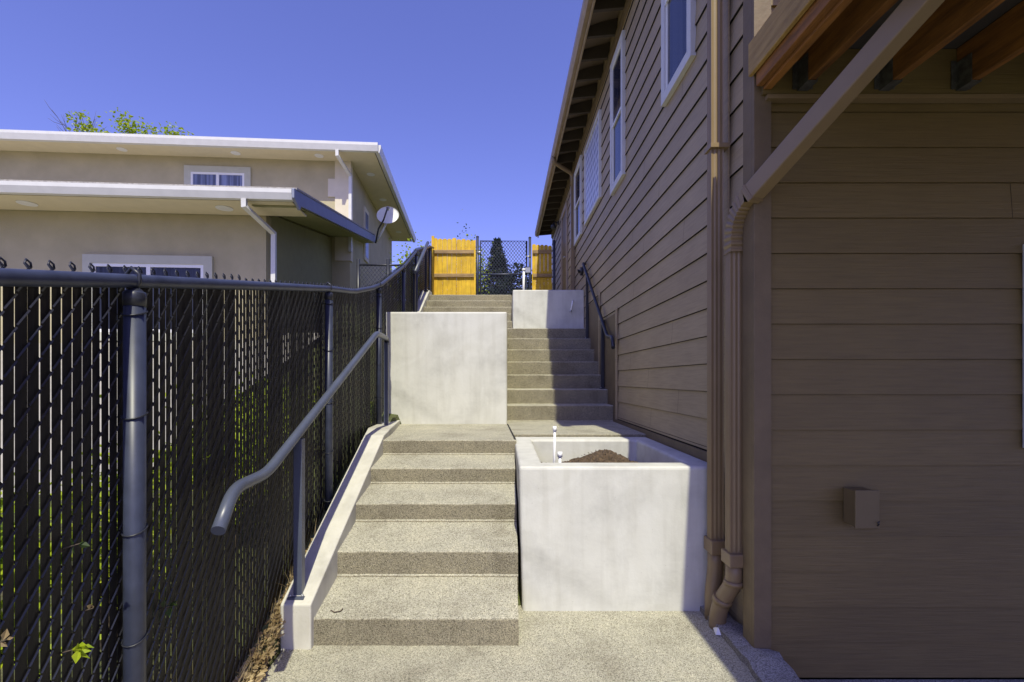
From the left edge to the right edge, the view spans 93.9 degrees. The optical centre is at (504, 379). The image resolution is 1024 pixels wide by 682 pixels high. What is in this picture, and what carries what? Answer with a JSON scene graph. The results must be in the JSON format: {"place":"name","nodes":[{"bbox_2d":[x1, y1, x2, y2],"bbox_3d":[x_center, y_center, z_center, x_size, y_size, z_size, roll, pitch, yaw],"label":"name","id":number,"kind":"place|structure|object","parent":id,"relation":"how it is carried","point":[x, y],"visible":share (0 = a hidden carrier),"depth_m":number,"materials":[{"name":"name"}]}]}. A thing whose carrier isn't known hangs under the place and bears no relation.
{"place":"outdoors","nodes":[
{"label":"outdoors","id":0,"kind":"place"},
{"bbox_2d":[1,333,314,497],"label":"patio","id":1,"kind":"structure","parent":0,"point":[100,402],"depth_m":5.22,"materials":[{"name":"grey concrete"}]},
{"bbox_2d":[0,0,582,292],"label":"sky","id":2,"kind":"structure","parent":0,"point":[461,100],"materials":[{"name":"blue"}]},
{"bbox_2d":[261,605,756,681],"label":"pavement","id":3,"kind":"structure","parent":0,"point":[622,646],"depth_m":2.40,"materials":[{"name":"beige concrete"}]},
{"bbox_2d":[713,627,720,634],"bbox_3d":[1.183,1.374,2.630,0.051,0.032,0.072,0,0,12],"label":"outlet liner","id":4,"kind":"object","parent":3,"relation":"on","point":[716,630],"visible":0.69,"depth_m":2.61,"materials":[{"name":"white plastic"}]},
{"bbox_2d":[1,303,1023,681],"bbox_3d":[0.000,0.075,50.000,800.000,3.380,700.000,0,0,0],"label":"ground","id":5,"kind":"structure","parent":0,"point":[275,645],"depth_m":2.91,"materials":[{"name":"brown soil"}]},
{"bbox_2d":[1,472,100,681],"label":"leafy shrub","id":6,"kind":"object","parent":5,"relation":"on","point":[14,573],"visible":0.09,"depth_m":1.57,"materials":[{"name":"green plant"}]},
{"bbox_2d":[45,101,105,132],"bbox_3d":[-18.064,-6.443,20.137,2.585,9.886,1.352,0,0,-21],"label":"twiggy tree","id":7,"kind":"object","parent":5,"relation":"on","point":[76,122],"visible":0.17,"depth_m":19.89,"materials":[{"name":"green plant"}]},
{"bbox_2d":[65,110,116,132],"bbox_3d":[-16.573,-5.961,19.494,1.907,8.931,3.161,0,0,-40],"label":"leafy tree","id":8,"kind":"object","parent":5,"relation":"on","point":[86,127],"visible":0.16,"depth_m":18.44,"materials":[{"name":"green plant"}]},
{"bbox_2d":[1,393,192,655],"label":"leafy shrub","id":9,"kind":"object","parent":5,"relation":"on","point":[153,533],"visible":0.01,"depth_m":2.37,"materials":[{"name":"green plant"}]},
{"bbox_2d":[91,107,194,135],"bbox_3d":[-14.013,-5.880,19.222,3.605,8.767,3.259,0,0,0],"label":"leafy tree","id":10,"kind":"object","parent":5,"relation":"on","point":[129,130],"visible":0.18,"depth_m":18.23,"materials":[{"name":"green plant"}]},
{"bbox_2d":[0,129,415,343],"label":"tan house","id":11,"kind":"structure","parent":5,"relation":"on","point":[282,210],"depth_m":8.66,"materials":[{"name":"paint"}]},
{"bbox_2d":[82,254,213,340],"bbox_3d":[-5.543,-1.265,7.448,1.920,1.330,0.048,0,0,-4],"label":"window","id":12,"kind":"structure","parent":11,"relation":"in","point":[202,264],"depth_m":7.44,"materials":[{"name":"white glass"}]},
{"bbox_2d":[184,165,250,185],"bbox_3d":[-6.633,-4.240,11.064,1.480,1.380,0.038,0,0,-4],"label":"window","id":13,"kind":"structure","parent":11,"relation":"in","point":[193,174],"depth_m":11.05,"materials":[{"name":"white plastic"}]},
{"bbox_2d":[363,206,368,263],"bbox_3d":[-3.748,-3.910,12.992,0.043,1.420,0.550,0,0,-4],"label":"window","id":14,"kind":"structure","parent":11,"relation":"in","point":[365,212],"depth_m":12.91,"materials":[{"name":"grey glass"}]},
{"bbox_2d":[375,206,398,242],"bbox_3d":[-3.132,-4.079,12.488,0.670,0.981,0.382,0,0,13],"label":"satellite dish","id":15,"kind":"object","parent":11,"relation":"attached to","point":[386,215],"visible":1,"depth_m":12.57,"materials":[{"name":"white metal"}]},
{"bbox_2d":[0,245,433,681],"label":"chain link fence","id":16,"kind":"object","parent":5,"relation":"on","point":[126,572],"visible":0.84,"depth_m":1.67,"materials":[{"name":"black metal"}]},
{"bbox_2d":[0,629,13,646],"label":"leaf sprig","id":17,"kind":"object","parent":16,"relation":"attached to","point":[4,634],"visible":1,"depth_m":1.12,"materials":[{"name":"brown plant"}]},
{"bbox_2d":[63,538,89,552],"bbox_3d":[-1.167,0.450,1.300,0.065,0.047,0.019,0,0,-14],"label":"leaf sprig","id":18,"kind":"object","parent":16,"relation":"attached to","point":[83,544],"visible":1,"depth_m":1.30,"materials":[{"name":"green plant"}]},
{"bbox_2d":[60,642,93,663],"bbox_3d":[-1.155,0.731,1.295,0.079,0.054,0.051,0,0,25],"label":"leaf sprig","id":19,"kind":"object","parent":16,"relation":"attached to","point":[81,649],"visible":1,"depth_m":1.29,"materials":[{"name":"green plant"}]},
{"bbox_2d":[82,604,93,611],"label":"leaf sprig","id":20,"kind":"object","parent":16,"relation":"attached to","point":[89,607],"visible":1,"depth_m":1.36,"materials":[{"name":"brown plant"}]},
{"bbox_2d":[158,600,177,617],"bbox_3d":[-1.160,0.788,1.664,0.077,0.046,0.051,0,0,27],"label":"leaf sprig","id":21,"kind":"object","parent":16,"relation":"attached to","point":[168,612],"visible":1,"depth_m":1.66,"materials":[{"name":"green plant"}]},
{"bbox_2d":[159,372,285,547],"bbox_3d":[-1.693,0.503,2.987,0.798,1.172,0.982,0,0,0],"label":"leafy shrub","id":22,"kind":"object","parent":5,"relation":"on","point":[235,457],"visible":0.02,"depth_m":2.95,"materials":[{"name":"green plant"}]},
{"bbox_2d":[232,526,315,681],"bbox_3d":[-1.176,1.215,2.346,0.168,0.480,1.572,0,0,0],"label":"leaf litter","id":23,"kind":"object","parent":5,"relation":"on","point":[251,676],"visible":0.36,"depth_m":2.31,"materials":[{"name":"brown plant"}]},
{"bbox_2d":[235,375,314,440],"bbox_3d":[-1.833,0.341,3.844,0.914,0.878,0.890,0,0,-23],"label":"leafy shrub","id":24,"kind":"object","parent":5,"relation":"on","point":[252,409],"visible":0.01,"depth_m":3.74,"materials":[{"name":"green plant"}]},
{"bbox_2d":[281,420,399,651],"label":"stair curb","id":25,"kind":"structure","parent":5,"relation":"on","point":[329,538],"depth_m":2.86,"materials":[{"name":"concrete"}]},
{"bbox_2d":[211,331,388,599],"bbox_3d":[-1.101,0.365,3.215,0.107,1.578,3.021,0,0,-2],"label":"handrail","id":26,"kind":"object","parent":25,"relation":"on","point":[295,441],"visible":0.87,"depth_m":2.52,"materials":[{"name":"black metal"}]},
{"bbox_2d":[357,259,400,312],"bbox_3d":[-2.229,-1.430,9.043,1.104,1.660,0.161,0,0,-10],"label":"chain link fence","id":27,"kind":"object","parent":5,"relation":"on","point":[387,265],"visible":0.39,"depth_m":8.99,"materials":[{"name":"black metal"}]},
{"bbox_2d":[382,232,442,293],"bbox_3d":[-2.263,-2.630,12.649,1.604,2.268,1.671,0,0,33],"label":"leafy shrub","id":28,"kind":"object","parent":5,"relation":"on","point":[406,255],"visible":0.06,"depth_m":12.46,"materials":[{"name":"green plant"}]},
{"bbox_2d":[314,440,518,645],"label":"concrete stairs","id":29,"kind":"structure","parent":5,"relation":"on","point":[428,552],"depth_m":2.87,"materials":[{"name":"beige concrete"}]},
{"bbox_2d":[418,290,431,311],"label":"stair curb","id":30,"kind":"structure","parent":5,"relation":"on","point":[423,297],"depth_m":9.02,"materials":[{"name":"concrete"}]},
{"bbox_2d":[413,241,428,311],"bbox_3d":[-1.531,-1.885,8.760,0.102,1.719,1.511,0,0,-1],"label":"handrail","id":31,"kind":"object","parent":30,"relation":"on","point":[424,251],"visible":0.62,"depth_m":8.37,"materials":[{"name":"black metal"}]},
{"bbox_2d":[431,236,475,294],"bbox_3d":[-1.219,-2.525,11.520,1.062,1.850,0.080,0,0,0],"label":"wooden fence","id":32,"kind":"object","parent":5,"relation":"on","point":[458,275],"visible":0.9,"depth_m":11.53,"materials":[{"name":"yellow wood"}]},
{"bbox_2d":[392,262,531,296],"bbox_3d":[-0.517,-3.805,24.595,17.442,4.896,1.742,0,0,0],"label":"hedge","id":33,"kind":"object","parent":5,"relation":"on","point":[513,279],"visible":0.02,"depth_m":24.29,"materials":[{"name":"plant"}]},
{"bbox_2d":[423,295,511,327],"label":"concrete stairs","id":34,"kind":"structure","parent":5,"relation":"on","point":[468,303],"depth_m":9.02,"materials":[{"name":"beige concrete"}]},
{"bbox_2d":[481,237,514,294],"bbox_3d":[-0.412,-5.274,29.974,5.331,7.347,5.242,0,0,0],"label":"conifer tree","id":35,"kind":"object","parent":5,"relation":"on","point":[499,259],"visible":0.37,"depth_m":29.67,"materials":[{"name":"green plant"}]},
{"bbox_2d":[361,421,645,440],"bbox_3d":[0.070,0.852,4.867,2.520,0.697,1.825,0,0,0],"label":"landing","id":36,"kind":"object","parent":5,"relation":"on","point":[502,431],"visible":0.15,"depth_m":4.70,"materials":[{"name":"beige concrete"}]},
{"bbox_2d":[385,312,506,423],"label":"retaining wall","id":37,"kind":"structure","parent":36,"relation":"on","point":[447,367],"depth_m":5.38,"materials":[{"name":"concrete"}]},
{"bbox_2d":[507,328,612,420],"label":"concrete stairs","id":38,"kind":"structure","parent":5,"relation":"on","point":[552,374],"depth_m":6.36,"materials":[{"name":"beige concrete"}]},
{"bbox_2d":[582,262,614,388],"bbox_3d":[1.281,-0.888,6.597,0.100,2.028,2.386,0,0,1],"label":"handrail","id":39,"kind":"object","parent":38,"relation":"on","point":[603,325],"visible":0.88,"depth_m":6.34,"materials":[{"name":"black metal"}]},
{"bbox_2d":[515,437,706,610],"bbox_3d":[0.694,0.963,3.630,1.212,0.875,1.500,0,0,0],"label":"concrete planter","id":40,"kind":"object","parent":5,"relation":"on","point":[612,523],"visible":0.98,"depth_m":2.88,"materials":[{"name":"concrete"}]},
{"bbox_2d":[553,426,556,462],"bbox_3d":[0.348,0.532,3.300,0.028,0.417,0.028,0,0,0],"label":"irrigation pipe","id":41,"kind":"object","parent":40,"relation":"in","point":[554,442],"visible":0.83,"depth_m":3.29,"materials":[{"name":"white plastic"}]},
{"bbox_2d":[557,451,562,462],"bbox_3d":[0.375,0.614,3.220,0.034,0.252,0.034,0,0,0],"label":"irrigation pipe","id":42,"kind":"object","parent":40,"relation":"in","point":[559,454],"visible":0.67,"depth_m":3.21,"materials":[{"name":"white plastic"}]},
{"bbox_2d":[535,0,1023,677],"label":"brown house","id":43,"kind":"structure","parent":5,"relation":"on","point":[883,298],"depth_m":2.45,"materials":[{"name":"beige wood"}]},
{"bbox_2d":[551,221,558,228],"bbox_3d":[1.228,-3.754,11.600,0.195,0.189,0.127,0,0,0],"label":"wall lamp","id":44,"kind":"object","parent":43,"relation":"attached to","point":[553,225],"visible":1,"depth_m":11.56,"materials":[{"name":"black metal"}]},
{"bbox_2d":[552,156,574,289],"bbox_3d":[1.094,-2.835,8.890,0.548,2.470,0.121,0,0,-30],"label":"downspout","id":45,"kind":"object","parent":43,"relation":"attached to","point":[572,246],"visible":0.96,"depth_m":8.95,"materials":[{"name":"brown metal"}]},
{"bbox_2d":[561,201,567,289],"bbox_3d":[1.290,-2.690,10.450,0.074,2.060,0.960,0,0,0],"label":"door","id":46,"kind":"structure","parent":43,"relation":"in","point":[564,217],"depth_m":10.46,"materials":[{"name":"paint"}]},
{"bbox_2d":[574,155,582,245],"bbox_3d":[1.312,-3.150,8.513,0.038,1.340,0.774,0,0,0],"label":"window","id":47,"kind":"structure","parent":43,"relation":"in","point":[578,194],"depth_m":8.46,"materials":[{"name":"white plastic"}]},
{"bbox_2d":[577,267,582,275],"bbox_3d":[1.277,-1.820,8.050,0.090,0.138,0.140,0,0,0],"label":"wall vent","id":48,"kind":"object","parent":43,"relation":"attached to","point":[580,271],"depth_m":8.01,"materials":[{"name":"black metal"}]},
{"bbox_2d":[584,109,601,225],"bbox_3d":[1.312,-3.090,7.138,0.038,1.200,1.218,0,0,0],"label":"window","id":49,"kind":"structure","parent":43,"relation":"in","point":[593,150],"depth_m":7.01,"materials":[{"name":"white glass"}]},
{"bbox_2d":[610,30,625,195],"bbox_3d":[1.312,-3.040,5.545,0.038,1.580,0.615,0,0,0],"label":"window","id":50,"kind":"structure","parent":43,"relation":"in","point":[617,73],"depth_m":5.51,"materials":[{"name":"white plastic"}]},
{"bbox_2d":[661,0,695,106],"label":"window","id":51,"kind":"structure","parent":43,"relation":"in","point":[678,28],"depth_m":3.67,"materials":[{"name":"white plastic"}]},
{"bbox_2d":[704,0,729,619],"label":"downspout","id":52,"kind":"object","parent":43,"relation":"attached to","point":[717,147],"visible":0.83,"depth_m":2.77,"materials":[{"name":"brown metal"}]},
{"bbox_2d":[700,606,802,681],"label":"footing strip","id":53,"kind":"object","parent":43,"relation":"attached to","point":[765,665],"visible":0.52,"depth_m":2.33,"materials":[{"name":"concrete"}]},
{"bbox_2d":[709,0,944,629],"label":"downspout","id":54,"kind":"object","parent":43,"relation":"attached to","point":[903,23],"visible":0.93,"depth_m":2.52,"materials":[{"name":"brown metal"}]},
{"bbox_2d":[843,487,879,528],"bbox_3d":[1.782,0.638,2.386,0.119,0.189,0.109,0,0,0],"label":"utility box","id":55,"kind":"object","parent":43,"relation":"attached to","point":[860,507],"visible":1,"depth_m":2.34,"materials":[{"name":"brown metal"}]},
{"bbox_2d":[748,0,1023,102],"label":"wooden deck","id":56,"kind":"structure","parent":43,"relation":"attached to","point":[949,51],"depth_m":2.26,"materials":[{"name":"brown wood"}]},
{"bbox_2d":[1023,244,1023,447],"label":"window","id":57,"kind":"structure","parent":43,"relation":"in","point":[1023,244],"depth_m":2.44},
{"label":"upper landing","id":58,"kind":"structure","parent":5,"relation":"on","visible":0},
{"bbox_2d":[511,290,583,327],"bbox_3d":[0.733,-1.131,8.825,1.185,0.702,1.850,0,0,0],"label":"concrete planter","id":59,"kind":"object","parent":58,"relation":"on","point":[541,308],"visible":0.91,"depth_m":7.90,"materials":[{"name":"concrete"}]},
{"bbox_2d":[522,268,525,289],"bbox_3d":[0.338,-1.651,8.300,0.062,0.542,0.062,0,0,0],"label":"irrigation pipe","id":60,"kind":"object","parent":59,"relation":"on","point":[523,269],"visible":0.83,"depth_m":8.28,"materials":[{"name":"white plastic"}]},
{"bbox_2d":[800,679,1023,681],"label":"side path","id":61,"kind":"structure","parent":0,"point":[912,680],"depth_m":2.43,"materials":[{"name":"concrete"}]},
{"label":"top pavement","id":62,"kind":"structure","parent":0,"visible":0},
{"bbox_2d":[476,236,478,294],"bbox_3d":[-0.645,-2.527,11.500,0.072,1.855,0.070,0,0,0],"label":"gate post","id":63,"kind":"object","parent":62,"relation":"on","point":[477,266],"visible":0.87,"depth_m":11.48,"materials":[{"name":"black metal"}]},
{"bbox_2d":[477,240,530,294],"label":"metal gate","id":64,"kind":"structure","parent":63,"relation":"attached to","point":[507,274],"depth_m":11.50,"materials":[{"name":"black metal"}]},
{"bbox_2d":[466,234,492,294],"bbox_3d":[-0.805,-2.700,12.605,1.209,2.204,0.863,0,0,-14],"label":"leafy shrub","id":65,"kind":"object","parent":62,"relation":"on","point":[481,268],"visible":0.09,"depth_m":12.56,"materials":[{"name":"green plant"}]},
{"bbox_2d":[528,237,530,289],"bbox_3d":[0.615,-2.518,11.500,0.072,1.835,0.070,0,0,0],"label":"gate post","id":66,"kind":"object","parent":62,"relation":"on","point":[530,262],"visible":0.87,"depth_m":11.47,"materials":[{"name":"grey metal"}]},
{"bbox_2d":[532,244,551,289],"bbox_3d":[0.910,-2.442,11.521,0.476,1.644,0.066,0,0,0],"label":"wooden fence","id":67,"kind":"object","parent":62,"relation":"on","point":[541,267],"visible":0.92,"depth_m":11.53,"materials":[{"name":"yellow wood"}]},
{"bbox_2d":[553,240,555,289],"bbox_3d":[1.200,-2.478,11.500,0.072,1.755,0.070,0,0,0],"label":"gate post","id":68,"kind":"object","parent":62,"relation":"on","point":[554,264],"visible":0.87,"depth_m":11.47,"materials":[{"name":"black metal"}]}
]}

